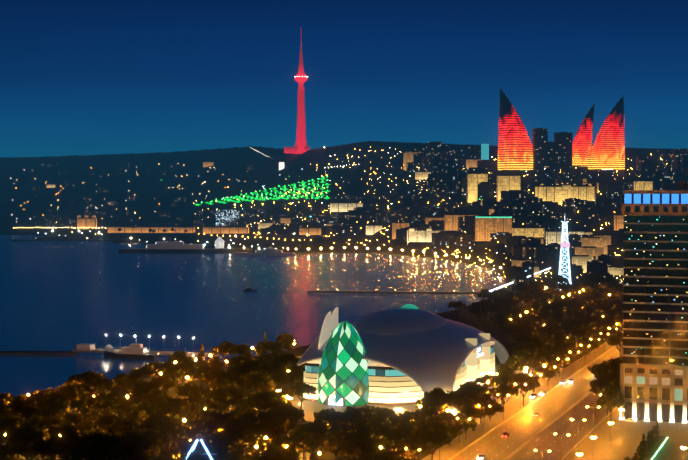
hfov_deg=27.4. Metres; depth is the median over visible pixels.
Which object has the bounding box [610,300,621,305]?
tree
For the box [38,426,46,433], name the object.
tree
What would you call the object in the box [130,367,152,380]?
tree
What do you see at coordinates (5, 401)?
tree
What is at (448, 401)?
tree
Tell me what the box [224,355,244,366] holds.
tree
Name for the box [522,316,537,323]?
tree
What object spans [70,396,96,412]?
tree
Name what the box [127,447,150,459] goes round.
tree
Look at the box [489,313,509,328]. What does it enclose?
tree
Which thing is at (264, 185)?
city lights
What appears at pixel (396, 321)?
mall roof
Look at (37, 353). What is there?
breakwater pier
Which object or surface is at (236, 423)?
tree
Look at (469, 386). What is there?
tree
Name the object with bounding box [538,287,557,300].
tree
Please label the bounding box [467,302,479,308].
tree
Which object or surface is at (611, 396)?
tree
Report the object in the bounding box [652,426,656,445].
tree
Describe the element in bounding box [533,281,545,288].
tree
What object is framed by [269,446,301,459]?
tree
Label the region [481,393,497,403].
tree
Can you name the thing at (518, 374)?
tree
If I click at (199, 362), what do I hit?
tree
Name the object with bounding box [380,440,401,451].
tree
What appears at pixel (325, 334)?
mall fin
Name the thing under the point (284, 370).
tree
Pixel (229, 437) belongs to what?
tree
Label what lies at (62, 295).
sea water
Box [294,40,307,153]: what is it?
tv tower
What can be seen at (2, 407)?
tree
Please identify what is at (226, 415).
tree
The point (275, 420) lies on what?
tree
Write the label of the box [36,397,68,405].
tree
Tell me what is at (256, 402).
tree
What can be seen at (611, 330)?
tree
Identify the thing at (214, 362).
tree
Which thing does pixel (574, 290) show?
tree
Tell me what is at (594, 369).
tree
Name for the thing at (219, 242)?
quay pavilion
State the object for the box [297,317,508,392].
mall roof shell
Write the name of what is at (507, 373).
tree
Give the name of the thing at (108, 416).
tree
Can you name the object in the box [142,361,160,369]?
tree
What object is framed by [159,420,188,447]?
tree
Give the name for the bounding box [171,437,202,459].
tree
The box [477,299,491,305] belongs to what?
tree
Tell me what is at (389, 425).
tree
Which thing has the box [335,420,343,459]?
tree
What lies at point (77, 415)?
tree
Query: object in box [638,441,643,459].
tree
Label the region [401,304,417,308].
mall skylight
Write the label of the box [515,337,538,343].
tree
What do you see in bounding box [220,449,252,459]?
tree
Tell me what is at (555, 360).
tree
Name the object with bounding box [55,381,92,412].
tree
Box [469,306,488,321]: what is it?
tree
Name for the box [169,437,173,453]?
tree
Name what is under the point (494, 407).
tree
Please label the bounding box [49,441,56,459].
tree
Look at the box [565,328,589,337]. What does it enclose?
tree
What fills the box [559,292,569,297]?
tree
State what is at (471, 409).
tree
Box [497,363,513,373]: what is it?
tree
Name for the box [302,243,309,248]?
tree
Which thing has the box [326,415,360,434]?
tree
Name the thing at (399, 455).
tree
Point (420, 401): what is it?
tree
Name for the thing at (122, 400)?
tree
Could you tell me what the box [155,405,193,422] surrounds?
tree
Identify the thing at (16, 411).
tree
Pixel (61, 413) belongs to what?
tree
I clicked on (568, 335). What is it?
tree
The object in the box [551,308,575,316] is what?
tree
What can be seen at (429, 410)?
tree
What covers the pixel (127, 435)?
tree
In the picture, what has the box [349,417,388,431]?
tree
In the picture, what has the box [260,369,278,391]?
tree
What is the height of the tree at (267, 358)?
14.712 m
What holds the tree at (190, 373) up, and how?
on the ground
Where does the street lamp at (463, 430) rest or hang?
on the avenue pavement at (599, 432)
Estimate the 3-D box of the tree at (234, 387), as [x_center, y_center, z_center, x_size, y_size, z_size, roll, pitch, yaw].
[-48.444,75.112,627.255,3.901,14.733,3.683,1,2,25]
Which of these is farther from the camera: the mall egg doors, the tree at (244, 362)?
the tree at (244, 362)
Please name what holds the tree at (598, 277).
on the ground
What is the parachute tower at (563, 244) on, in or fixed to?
on the ground
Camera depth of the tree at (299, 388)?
640.74 m
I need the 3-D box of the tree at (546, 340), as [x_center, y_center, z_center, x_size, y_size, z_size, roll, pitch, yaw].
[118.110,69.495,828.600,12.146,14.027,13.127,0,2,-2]
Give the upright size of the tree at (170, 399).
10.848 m
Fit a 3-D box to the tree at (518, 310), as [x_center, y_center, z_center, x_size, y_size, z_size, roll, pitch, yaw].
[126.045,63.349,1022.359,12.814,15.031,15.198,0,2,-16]
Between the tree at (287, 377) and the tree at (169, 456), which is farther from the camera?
the tree at (287, 377)
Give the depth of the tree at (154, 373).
712.14 m
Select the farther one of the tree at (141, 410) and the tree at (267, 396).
the tree at (267, 396)
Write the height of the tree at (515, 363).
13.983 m
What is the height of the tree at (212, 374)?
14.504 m
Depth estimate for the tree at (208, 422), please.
534.96 m
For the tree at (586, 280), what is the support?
on the ground
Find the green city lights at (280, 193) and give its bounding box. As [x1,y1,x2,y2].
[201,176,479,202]
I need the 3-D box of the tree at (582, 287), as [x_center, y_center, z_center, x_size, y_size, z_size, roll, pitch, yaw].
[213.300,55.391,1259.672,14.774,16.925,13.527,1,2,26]
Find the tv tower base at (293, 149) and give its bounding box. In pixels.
[284,145,309,152]
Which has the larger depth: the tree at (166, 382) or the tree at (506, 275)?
the tree at (506, 275)
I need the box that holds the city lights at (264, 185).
[12,76,613,277]
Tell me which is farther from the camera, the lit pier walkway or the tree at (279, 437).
the lit pier walkway
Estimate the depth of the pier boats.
842.83 m
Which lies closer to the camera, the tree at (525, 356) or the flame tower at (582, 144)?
the tree at (525, 356)
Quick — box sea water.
[0,235,506,395]
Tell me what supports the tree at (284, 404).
on the ground
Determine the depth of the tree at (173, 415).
543.31 m
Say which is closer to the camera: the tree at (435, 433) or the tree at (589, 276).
the tree at (435, 433)
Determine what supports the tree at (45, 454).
on the ground
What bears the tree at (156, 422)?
on the ground
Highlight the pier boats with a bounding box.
[104,340,204,360]
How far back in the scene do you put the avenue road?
598.51 m
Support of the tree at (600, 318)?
on the ground
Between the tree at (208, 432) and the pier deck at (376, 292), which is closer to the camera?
the tree at (208, 432)
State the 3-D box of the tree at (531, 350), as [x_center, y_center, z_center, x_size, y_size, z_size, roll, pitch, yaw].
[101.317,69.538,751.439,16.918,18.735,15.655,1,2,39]
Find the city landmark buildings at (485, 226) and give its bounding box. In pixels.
[76,143,652,244]
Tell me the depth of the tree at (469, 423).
553.39 m
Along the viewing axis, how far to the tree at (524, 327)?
857.05 m
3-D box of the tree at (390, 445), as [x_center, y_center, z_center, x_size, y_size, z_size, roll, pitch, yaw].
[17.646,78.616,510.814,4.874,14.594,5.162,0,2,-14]
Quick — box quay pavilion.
[215,237,224,247]
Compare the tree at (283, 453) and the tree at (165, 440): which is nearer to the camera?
the tree at (283, 453)
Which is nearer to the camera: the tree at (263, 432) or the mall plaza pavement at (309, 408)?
the tree at (263, 432)
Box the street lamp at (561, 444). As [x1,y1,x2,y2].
[554,433,569,459]
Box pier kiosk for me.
[77,343,112,349]
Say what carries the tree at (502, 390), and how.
on the ground
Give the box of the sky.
[0,0,687,156]
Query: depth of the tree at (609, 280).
1381.93 m
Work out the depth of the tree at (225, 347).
776.35 m
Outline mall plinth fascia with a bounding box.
[303,342,494,404]
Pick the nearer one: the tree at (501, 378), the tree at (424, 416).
the tree at (424, 416)
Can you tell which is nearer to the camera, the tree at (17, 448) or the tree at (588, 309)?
the tree at (17, 448)
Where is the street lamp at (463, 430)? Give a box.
[457,418,470,446]
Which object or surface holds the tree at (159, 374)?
on the ground
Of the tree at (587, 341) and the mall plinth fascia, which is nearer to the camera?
the mall plinth fascia
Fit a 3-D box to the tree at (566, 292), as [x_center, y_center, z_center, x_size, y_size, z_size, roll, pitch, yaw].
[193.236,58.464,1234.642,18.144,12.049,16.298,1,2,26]
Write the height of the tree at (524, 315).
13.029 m
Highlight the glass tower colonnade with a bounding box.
[619,399,686,422]
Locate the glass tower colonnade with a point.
(659, 411)
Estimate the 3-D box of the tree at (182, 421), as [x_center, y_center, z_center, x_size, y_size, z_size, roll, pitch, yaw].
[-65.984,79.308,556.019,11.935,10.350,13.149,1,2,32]
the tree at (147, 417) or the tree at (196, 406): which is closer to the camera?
the tree at (147, 417)
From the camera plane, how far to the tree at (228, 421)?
529.97 m
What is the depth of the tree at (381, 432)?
504.61 m
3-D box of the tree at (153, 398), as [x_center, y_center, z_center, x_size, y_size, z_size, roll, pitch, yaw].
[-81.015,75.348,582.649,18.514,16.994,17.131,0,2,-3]
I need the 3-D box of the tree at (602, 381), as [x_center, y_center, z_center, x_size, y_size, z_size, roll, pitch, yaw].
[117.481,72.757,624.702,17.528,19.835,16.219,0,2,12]
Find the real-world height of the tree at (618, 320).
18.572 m
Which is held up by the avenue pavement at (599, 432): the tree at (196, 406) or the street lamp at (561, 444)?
the street lamp at (561, 444)
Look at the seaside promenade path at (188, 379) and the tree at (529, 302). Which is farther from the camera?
the tree at (529, 302)
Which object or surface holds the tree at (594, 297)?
on the ground
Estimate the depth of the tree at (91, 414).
561.48 m
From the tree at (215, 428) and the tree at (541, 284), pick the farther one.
the tree at (541, 284)
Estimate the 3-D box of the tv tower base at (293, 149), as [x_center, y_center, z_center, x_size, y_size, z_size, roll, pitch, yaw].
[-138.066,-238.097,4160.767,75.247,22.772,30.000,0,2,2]
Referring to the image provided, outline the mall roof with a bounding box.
[352,308,446,334]
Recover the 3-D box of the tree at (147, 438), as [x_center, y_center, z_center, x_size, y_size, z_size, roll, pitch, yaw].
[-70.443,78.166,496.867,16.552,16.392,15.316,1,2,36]
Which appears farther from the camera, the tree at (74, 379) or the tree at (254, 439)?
the tree at (74, 379)
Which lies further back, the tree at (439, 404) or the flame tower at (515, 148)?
the flame tower at (515, 148)
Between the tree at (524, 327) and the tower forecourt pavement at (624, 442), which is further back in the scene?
the tree at (524, 327)
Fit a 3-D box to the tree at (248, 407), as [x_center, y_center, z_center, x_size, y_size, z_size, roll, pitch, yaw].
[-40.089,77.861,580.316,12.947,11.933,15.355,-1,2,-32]
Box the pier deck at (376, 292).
[307,290,479,294]
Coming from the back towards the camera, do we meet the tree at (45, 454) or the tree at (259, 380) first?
the tree at (259, 380)
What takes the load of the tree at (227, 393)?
on the ground
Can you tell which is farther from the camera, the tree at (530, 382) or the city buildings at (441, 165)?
the city buildings at (441, 165)
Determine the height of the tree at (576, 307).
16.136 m
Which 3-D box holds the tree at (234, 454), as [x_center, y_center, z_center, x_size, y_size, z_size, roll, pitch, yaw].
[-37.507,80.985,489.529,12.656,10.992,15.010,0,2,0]
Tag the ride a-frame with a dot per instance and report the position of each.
(199, 436)
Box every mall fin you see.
[318,311,330,348]
[331,307,337,329]
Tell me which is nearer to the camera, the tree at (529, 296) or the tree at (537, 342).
the tree at (537, 342)
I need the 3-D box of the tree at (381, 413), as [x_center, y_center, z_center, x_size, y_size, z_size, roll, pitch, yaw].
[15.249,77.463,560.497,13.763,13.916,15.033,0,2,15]
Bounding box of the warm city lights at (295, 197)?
[13,147,631,353]
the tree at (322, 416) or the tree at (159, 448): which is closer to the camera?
the tree at (159, 448)
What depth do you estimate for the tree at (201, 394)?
602.46 m
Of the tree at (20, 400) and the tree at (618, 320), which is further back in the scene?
the tree at (618, 320)
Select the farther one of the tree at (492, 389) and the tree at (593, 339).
the tree at (593, 339)
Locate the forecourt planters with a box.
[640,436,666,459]
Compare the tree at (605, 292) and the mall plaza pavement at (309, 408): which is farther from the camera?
the tree at (605, 292)
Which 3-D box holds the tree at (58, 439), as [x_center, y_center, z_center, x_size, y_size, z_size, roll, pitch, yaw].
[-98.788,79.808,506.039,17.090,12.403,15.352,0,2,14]
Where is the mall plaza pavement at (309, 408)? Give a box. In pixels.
[266,365,563,429]
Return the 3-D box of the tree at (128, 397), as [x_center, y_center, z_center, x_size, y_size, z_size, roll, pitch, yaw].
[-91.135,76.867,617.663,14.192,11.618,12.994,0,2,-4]
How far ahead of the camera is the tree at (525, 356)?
765.99 m
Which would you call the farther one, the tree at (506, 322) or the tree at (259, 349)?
the tree at (506, 322)
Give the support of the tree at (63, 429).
on the ground
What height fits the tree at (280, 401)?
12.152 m
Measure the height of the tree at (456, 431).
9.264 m
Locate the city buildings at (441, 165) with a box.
[32,128,687,287]
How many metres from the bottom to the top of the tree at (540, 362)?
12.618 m
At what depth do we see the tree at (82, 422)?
537.14 m
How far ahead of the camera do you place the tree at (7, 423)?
518.15 m
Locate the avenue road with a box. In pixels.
[449,342,622,459]
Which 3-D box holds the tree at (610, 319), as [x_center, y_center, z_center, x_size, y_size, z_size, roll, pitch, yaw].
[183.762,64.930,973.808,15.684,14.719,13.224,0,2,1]
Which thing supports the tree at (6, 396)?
on the ground
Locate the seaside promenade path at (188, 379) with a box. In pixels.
[66,355,302,410]
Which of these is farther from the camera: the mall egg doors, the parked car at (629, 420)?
the mall egg doors
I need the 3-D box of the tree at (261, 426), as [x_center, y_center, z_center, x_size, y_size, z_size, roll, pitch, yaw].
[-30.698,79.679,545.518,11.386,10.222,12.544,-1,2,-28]
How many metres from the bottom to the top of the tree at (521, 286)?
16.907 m
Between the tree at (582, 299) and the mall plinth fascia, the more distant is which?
the tree at (582, 299)
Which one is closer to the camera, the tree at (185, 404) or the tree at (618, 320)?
the tree at (185, 404)
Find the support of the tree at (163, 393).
on the ground
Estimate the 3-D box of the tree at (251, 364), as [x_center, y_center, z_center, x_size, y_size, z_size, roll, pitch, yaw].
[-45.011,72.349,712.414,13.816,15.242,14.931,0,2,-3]
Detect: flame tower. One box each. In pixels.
[498,88,532,170]
[572,103,594,165]
[586,95,624,168]
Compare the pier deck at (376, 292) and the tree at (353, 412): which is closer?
the tree at (353, 412)
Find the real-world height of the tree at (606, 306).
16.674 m
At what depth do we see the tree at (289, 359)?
741.39 m
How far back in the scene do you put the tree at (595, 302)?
1087.09 m
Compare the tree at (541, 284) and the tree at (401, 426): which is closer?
the tree at (401, 426)
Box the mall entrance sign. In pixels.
[477,345,482,369]
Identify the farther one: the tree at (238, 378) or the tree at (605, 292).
the tree at (605, 292)
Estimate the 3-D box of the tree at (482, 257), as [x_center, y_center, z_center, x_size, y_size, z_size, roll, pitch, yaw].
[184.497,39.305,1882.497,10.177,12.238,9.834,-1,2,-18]
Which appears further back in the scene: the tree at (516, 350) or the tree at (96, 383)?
the tree at (516, 350)
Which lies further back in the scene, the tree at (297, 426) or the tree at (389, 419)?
the tree at (389, 419)
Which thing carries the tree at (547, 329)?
on the ground
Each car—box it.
[477,454,485,459]
[502,432,509,437]
[625,418,635,421]
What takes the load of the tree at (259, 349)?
on the seaside promenade path at (188, 379)
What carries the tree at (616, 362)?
on the ground
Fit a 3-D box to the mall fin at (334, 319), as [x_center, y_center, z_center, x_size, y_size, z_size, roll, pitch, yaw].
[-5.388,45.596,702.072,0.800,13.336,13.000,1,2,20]
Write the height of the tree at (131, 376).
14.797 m
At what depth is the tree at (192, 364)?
754.91 m
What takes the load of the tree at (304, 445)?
on the ground
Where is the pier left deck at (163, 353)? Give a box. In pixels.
[73,348,220,358]
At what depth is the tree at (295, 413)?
548.52 m
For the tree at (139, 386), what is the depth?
626.14 m
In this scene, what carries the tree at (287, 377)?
on the mall plaza pavement at (309, 408)
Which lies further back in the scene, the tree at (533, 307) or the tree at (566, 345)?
the tree at (533, 307)
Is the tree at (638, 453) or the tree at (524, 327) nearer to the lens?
the tree at (638, 453)
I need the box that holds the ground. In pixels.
[0,141,687,459]
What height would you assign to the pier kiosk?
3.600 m
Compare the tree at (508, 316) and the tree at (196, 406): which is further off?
the tree at (508, 316)
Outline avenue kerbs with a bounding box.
[448,345,616,459]
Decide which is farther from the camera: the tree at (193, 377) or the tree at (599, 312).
the tree at (599, 312)
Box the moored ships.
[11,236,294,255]
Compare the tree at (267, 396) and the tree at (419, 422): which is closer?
the tree at (419, 422)
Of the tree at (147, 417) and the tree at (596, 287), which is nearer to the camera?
the tree at (147, 417)
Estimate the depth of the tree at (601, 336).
892.11 m
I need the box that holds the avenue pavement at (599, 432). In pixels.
[422,342,619,459]
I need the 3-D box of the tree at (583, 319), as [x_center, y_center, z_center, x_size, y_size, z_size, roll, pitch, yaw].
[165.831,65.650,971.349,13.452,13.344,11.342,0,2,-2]
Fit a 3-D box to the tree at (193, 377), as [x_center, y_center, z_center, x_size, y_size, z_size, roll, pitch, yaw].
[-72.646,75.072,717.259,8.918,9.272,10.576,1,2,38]
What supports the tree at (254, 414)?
on the ground
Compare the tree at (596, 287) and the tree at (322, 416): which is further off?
the tree at (596, 287)
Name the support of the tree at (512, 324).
on the ground
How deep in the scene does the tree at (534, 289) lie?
1225.08 m
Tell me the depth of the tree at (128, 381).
644.26 m
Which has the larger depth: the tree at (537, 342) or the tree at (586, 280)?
the tree at (586, 280)
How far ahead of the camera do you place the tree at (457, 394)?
612.12 m
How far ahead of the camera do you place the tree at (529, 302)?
1127.93 m
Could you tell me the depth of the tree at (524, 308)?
1094.40 m
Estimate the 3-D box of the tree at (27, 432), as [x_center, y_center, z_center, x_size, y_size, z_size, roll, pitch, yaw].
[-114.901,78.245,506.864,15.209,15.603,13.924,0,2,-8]
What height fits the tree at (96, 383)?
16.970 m
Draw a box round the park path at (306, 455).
[297,450,316,459]
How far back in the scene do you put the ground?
3681.63 m
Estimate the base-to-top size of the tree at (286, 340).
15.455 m
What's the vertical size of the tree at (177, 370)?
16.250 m
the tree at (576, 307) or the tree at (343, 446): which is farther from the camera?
the tree at (576, 307)
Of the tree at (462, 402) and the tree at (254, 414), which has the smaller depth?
the tree at (254, 414)
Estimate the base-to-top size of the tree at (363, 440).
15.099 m
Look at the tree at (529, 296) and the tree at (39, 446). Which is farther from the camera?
the tree at (529, 296)
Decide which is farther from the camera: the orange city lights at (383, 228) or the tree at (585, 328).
the orange city lights at (383, 228)
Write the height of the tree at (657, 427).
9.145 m
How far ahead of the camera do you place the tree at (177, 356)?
753.58 m
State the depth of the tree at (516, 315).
994.38 m
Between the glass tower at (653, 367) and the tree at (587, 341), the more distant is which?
the tree at (587, 341)
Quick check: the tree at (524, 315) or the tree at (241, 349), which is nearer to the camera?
the tree at (241, 349)
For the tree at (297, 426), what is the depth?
524.00 m
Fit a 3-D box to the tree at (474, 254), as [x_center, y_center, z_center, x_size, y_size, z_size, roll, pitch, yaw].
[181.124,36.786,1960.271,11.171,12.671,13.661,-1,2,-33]
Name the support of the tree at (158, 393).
on the ground
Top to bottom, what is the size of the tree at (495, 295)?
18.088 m
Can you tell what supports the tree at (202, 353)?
on the ground
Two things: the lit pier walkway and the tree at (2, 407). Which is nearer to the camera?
the tree at (2, 407)
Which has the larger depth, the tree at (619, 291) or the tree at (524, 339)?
the tree at (619, 291)
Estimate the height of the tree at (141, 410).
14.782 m
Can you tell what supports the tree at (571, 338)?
on the ground
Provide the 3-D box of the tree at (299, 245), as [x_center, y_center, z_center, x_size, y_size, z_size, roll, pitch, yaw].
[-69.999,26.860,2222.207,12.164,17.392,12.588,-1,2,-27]
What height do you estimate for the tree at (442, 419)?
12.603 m
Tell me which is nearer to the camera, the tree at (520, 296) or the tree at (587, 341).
the tree at (587, 341)
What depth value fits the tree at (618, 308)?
1028.36 m
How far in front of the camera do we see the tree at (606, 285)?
1278.00 m
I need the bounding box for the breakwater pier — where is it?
[0,351,78,354]
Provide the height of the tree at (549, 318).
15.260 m
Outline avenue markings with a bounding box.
[453,346,616,459]
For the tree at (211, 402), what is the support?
on the ground
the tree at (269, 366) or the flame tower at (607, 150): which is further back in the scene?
the flame tower at (607, 150)
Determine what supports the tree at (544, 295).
on the ground
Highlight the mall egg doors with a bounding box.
[327,396,344,405]
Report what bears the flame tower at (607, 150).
on the ground
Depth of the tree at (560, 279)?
1350.03 m
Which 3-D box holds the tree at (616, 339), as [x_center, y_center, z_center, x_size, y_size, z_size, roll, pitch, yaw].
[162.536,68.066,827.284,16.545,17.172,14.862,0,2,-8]
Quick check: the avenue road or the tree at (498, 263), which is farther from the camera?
the tree at (498, 263)
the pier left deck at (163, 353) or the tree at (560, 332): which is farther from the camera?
the tree at (560, 332)
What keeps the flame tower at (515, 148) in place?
on the ground
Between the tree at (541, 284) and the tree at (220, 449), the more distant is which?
the tree at (541, 284)
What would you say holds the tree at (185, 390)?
on the ground
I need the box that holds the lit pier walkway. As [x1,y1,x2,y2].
[483,267,550,298]
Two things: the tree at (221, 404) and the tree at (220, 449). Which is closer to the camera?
the tree at (220, 449)
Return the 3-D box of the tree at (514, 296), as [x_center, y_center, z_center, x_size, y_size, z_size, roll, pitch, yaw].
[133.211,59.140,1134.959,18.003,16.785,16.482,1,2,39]
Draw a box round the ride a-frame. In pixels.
[183,433,216,459]
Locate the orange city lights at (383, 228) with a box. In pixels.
[20,147,660,280]
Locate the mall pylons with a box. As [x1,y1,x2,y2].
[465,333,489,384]
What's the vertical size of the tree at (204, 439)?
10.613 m
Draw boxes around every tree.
[0,392,11,402]
[0,398,7,404]
[0,401,7,413]
[0,414,21,445]
[0,431,4,440]
[0,440,37,459]
[4,425,44,459]
[5,403,44,419]
[8,396,39,405]
[9,438,49,459]
[29,391,51,400]
[31,387,69,403]
[34,405,71,425]
[35,440,57,459]
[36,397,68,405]
[38,395,42,403]
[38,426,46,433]
[43,422,80,440]
[45,434,78,458]
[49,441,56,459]
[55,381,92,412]
[61,416,81,425]
[65,376,83,384]
[69,370,104,377]
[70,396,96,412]
[72,413,84,417]
[76,418,101,426]
[80,375,112,394]
[81,422,108,435]
[82,392,121,414]
[82,408,113,419]
[84,430,116,446]
[91,412,121,423]
[107,390,125,412]
[112,373,126,390]
[113,433,150,453]
[115,428,164,455]
[119,428,160,451]
[120,373,143,387]
[121,380,158,394]
[122,392,143,417]
[126,378,147,391]
[127,392,169,410]
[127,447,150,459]
[129,399,165,421]
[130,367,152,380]
[141,414,163,424]
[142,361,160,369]
[142,389,171,398]
[148,368,161,377]
[149,429,169,456]
[150,375,176,392]
[150,416,181,450]
[153,427,162,457]
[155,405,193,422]
[156,361,175,377]
[157,366,170,387]
[157,451,185,459]
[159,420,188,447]
[161,362,191,393]
[162,386,165,398]
[166,398,184,401]
[168,350,195,364]
[169,399,192,408]
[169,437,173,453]
[171,412,177,445]
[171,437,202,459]
[175,418,193,428]
[175,425,195,441]
[176,382,198,398]
[179,445,217,459]
[180,363,192,383]
[185,357,196,375]
[185,386,218,407]
[188,407,214,421]
[191,371,202,385]
[191,400,208,421]
[191,428,213,447]
[193,415,224,430]
[195,353,201,369]
[195,367,222,388]
[200,343,204,367]
[201,368,232,383]
[202,433,206,450]
[207,356,223,367]
[207,443,236,459]
[208,389,230,411]
[208,429,252,447]
[209,376,237,390]
[209,395,213,410]
[210,386,248,412]
[211,412,222,417]
[212,341,236,370]
[213,424,220,459]
[215,372,245,388]
[220,409,251,419]
[220,448,251,459]
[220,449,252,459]
[222,417,252,430]
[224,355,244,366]
[225,418,230,430]
[226,365,250,387]
[229,344,251,356]
[231,383,236,410]
[232,428,263,449]
[235,354,251,364]
[235,398,264,410]
[237,405,259,421]
[239,358,252,365]
[241,407,265,422]
[242,358,263,370]
[243,370,275,394]
[247,390,277,410]
[250,353,275,363]
[251,431,257,459]
[252,428,273,452]
[253,362,282,388]
[253,450,276,459]
[254,341,282,353]
[256,341,261,356]
[256,423,276,436]
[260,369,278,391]
[260,410,292,436]
[263,332,267,353]
[263,439,300,453]
[264,405,304,434]
[265,435,296,450]
[267,392,291,408]
[268,403,297,410]
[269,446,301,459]
[273,365,291,388]
[275,333,298,353]
[275,354,300,365]
[276,372,303,387]
[284,373,303,384]
[286,382,317,408]
[286,421,332,459]
[289,423,307,458]
[291,367,304,373]
[293,430,344,459]
[295,242,301,251]
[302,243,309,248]
[309,441,316,459]
[313,408,349,423]
[323,421,349,433]
[324,436,362,459]
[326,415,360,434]
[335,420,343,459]
[336,241,343,249]
[339,405,374,420]
[345,429,380,453]
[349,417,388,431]
[358,421,400,449]
[359,409,364,420]
[359,448,390,459]
[369,406,396,420]
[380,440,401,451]
[383,417,395,424]
[383,422,395,449]
[387,427,397,454]
[390,411,418,425]
[390,429,428,454]
[390,449,416,459]
[395,423,417,451]
[413,420,451,459]
[415,396,447,418]
[416,414,421,455]
[417,405,437,416]
[417,412,428,419]
[423,415,457,428]
[424,387,450,400]
[425,396,447,413]
[435,411,455,416]
[446,390,460,411]
[447,301,466,316]
[448,427,462,437]
[449,395,485,416]
[450,414,477,442]
[452,390,478,398]
[456,380,491,394]
[457,402,486,430]
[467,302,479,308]
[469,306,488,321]
[470,252,477,257]
[474,409,495,423]
[475,374,497,387]
[477,289,489,299]
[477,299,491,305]
[479,255,485,263]
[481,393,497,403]
[483,399,503,424]
[486,387,506,399]
[488,290,504,301]
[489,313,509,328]
[489,373,511,397]
[492,383,518,403]
[493,297,516,309]
[495,260,501,266]
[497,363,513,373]
[498,313,520,323]
[499,288,510,294]
[499,370,515,384]
[500,319,515,336]
[501,260,508,266]
[502,273,511,282]
[503,265,513,272]
[504,293,520,307]
[504,321,536,334]
[504,322,514,342]
[504,355,525,374]
[509,374,540,405]
[511,313,520,318]
[512,282,530,291]
[512,345,524,362]
[512,372,530,379]
[513,307,523,313]
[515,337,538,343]
[516,292,525,306]
[517,343,545,376]
[517,344,529,373]
[519,312,532,320]
[520,305,533,313]
[521,292,536,303]
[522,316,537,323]
[525,340,547,368]
[526,280,537,286]
[526,299,536,304]
[526,356,550,378]
[527,302,541,317]
[529,287,543,293]
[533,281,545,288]
[534,365,559,385]
[535,291,555,302]
[535,308,552,319]
[537,301,561,311]
[537,325,558,336]
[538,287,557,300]
[540,319,560,328]
[540,336,554,345]
[543,315,560,324]
[545,355,554,364]
[546,346,563,367]
[550,275,568,289]
[550,353,569,375]
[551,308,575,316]
[553,328,565,337]
[554,283,569,288]
[554,298,574,307]
[554,336,576,365]
[557,290,574,296]
[557,297,575,307]
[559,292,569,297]
[561,334,579,339]
[562,286,581,297]
[564,310,583,317]
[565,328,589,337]
[567,304,582,311]
[568,337,585,359]
[571,338,588,362]
[574,294,589,303]
[575,323,596,336]
[576,283,589,292]
[578,277,593,283]
[578,336,599,347]
[580,316,590,323]
[580,338,597,358]
[583,289,599,296]
[583,305,594,313]
[584,273,596,284]
[585,297,605,307]
[585,314,605,322]
[587,361,614,374]
[589,283,605,291]
[589,295,607,302]
[589,322,608,330]
[589,372,619,415]
[590,273,604,280]
[592,309,605,315]
[594,328,608,339]
[594,368,619,377]
[596,383,626,420]
[597,290,611,295]
[597,302,620,310]
[600,282,611,290]
[600,314,619,333]
[602,277,616,283]
[602,309,621,327]
[602,323,616,340]
[603,294,619,300]
[603,356,622,368]
[606,331,621,358]
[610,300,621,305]
[610,305,621,325]
[613,287,623,298]
[615,316,621,326]
[636,446,640,459]
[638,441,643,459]
[640,434,646,457]
[644,440,648,454]
[647,431,651,451]
[649,430,653,448]
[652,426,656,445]
[655,425,657,441]
[656,419,659,438]
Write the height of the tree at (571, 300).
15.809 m
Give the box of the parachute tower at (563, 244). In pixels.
[557,221,571,289]
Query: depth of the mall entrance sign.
715.76 m
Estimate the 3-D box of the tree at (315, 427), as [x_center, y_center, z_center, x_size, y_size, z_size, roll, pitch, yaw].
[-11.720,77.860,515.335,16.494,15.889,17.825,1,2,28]
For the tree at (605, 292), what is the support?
on the ground
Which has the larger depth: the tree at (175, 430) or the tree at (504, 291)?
the tree at (504, 291)
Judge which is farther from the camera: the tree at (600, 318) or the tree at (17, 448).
the tree at (600, 318)
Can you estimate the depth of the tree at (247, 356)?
752.12 m
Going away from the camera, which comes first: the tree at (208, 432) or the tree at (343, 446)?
the tree at (343, 446)
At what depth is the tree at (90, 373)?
673.71 m
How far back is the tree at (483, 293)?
1213.49 m
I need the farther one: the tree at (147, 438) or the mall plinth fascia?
the mall plinth fascia
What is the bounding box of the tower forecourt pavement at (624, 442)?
[582,420,687,459]
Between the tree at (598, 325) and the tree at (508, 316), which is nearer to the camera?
the tree at (598, 325)
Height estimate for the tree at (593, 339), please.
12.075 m
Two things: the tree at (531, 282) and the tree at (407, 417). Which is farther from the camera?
the tree at (531, 282)
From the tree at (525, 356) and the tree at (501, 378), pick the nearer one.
the tree at (501, 378)
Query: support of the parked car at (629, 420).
on the tower forecourt pavement at (624, 442)
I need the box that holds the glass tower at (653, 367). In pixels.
[620,181,687,422]
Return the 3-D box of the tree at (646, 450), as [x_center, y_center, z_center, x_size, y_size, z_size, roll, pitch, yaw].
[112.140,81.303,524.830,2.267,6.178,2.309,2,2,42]
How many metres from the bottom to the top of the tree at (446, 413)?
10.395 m
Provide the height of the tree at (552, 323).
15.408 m
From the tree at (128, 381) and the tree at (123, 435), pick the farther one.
the tree at (128, 381)
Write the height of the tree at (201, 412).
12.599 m
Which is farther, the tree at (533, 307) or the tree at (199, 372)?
the tree at (533, 307)
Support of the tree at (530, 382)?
on the ground
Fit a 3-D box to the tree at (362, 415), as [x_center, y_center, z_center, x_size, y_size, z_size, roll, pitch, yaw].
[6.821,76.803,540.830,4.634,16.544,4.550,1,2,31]
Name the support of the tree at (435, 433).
on the ground

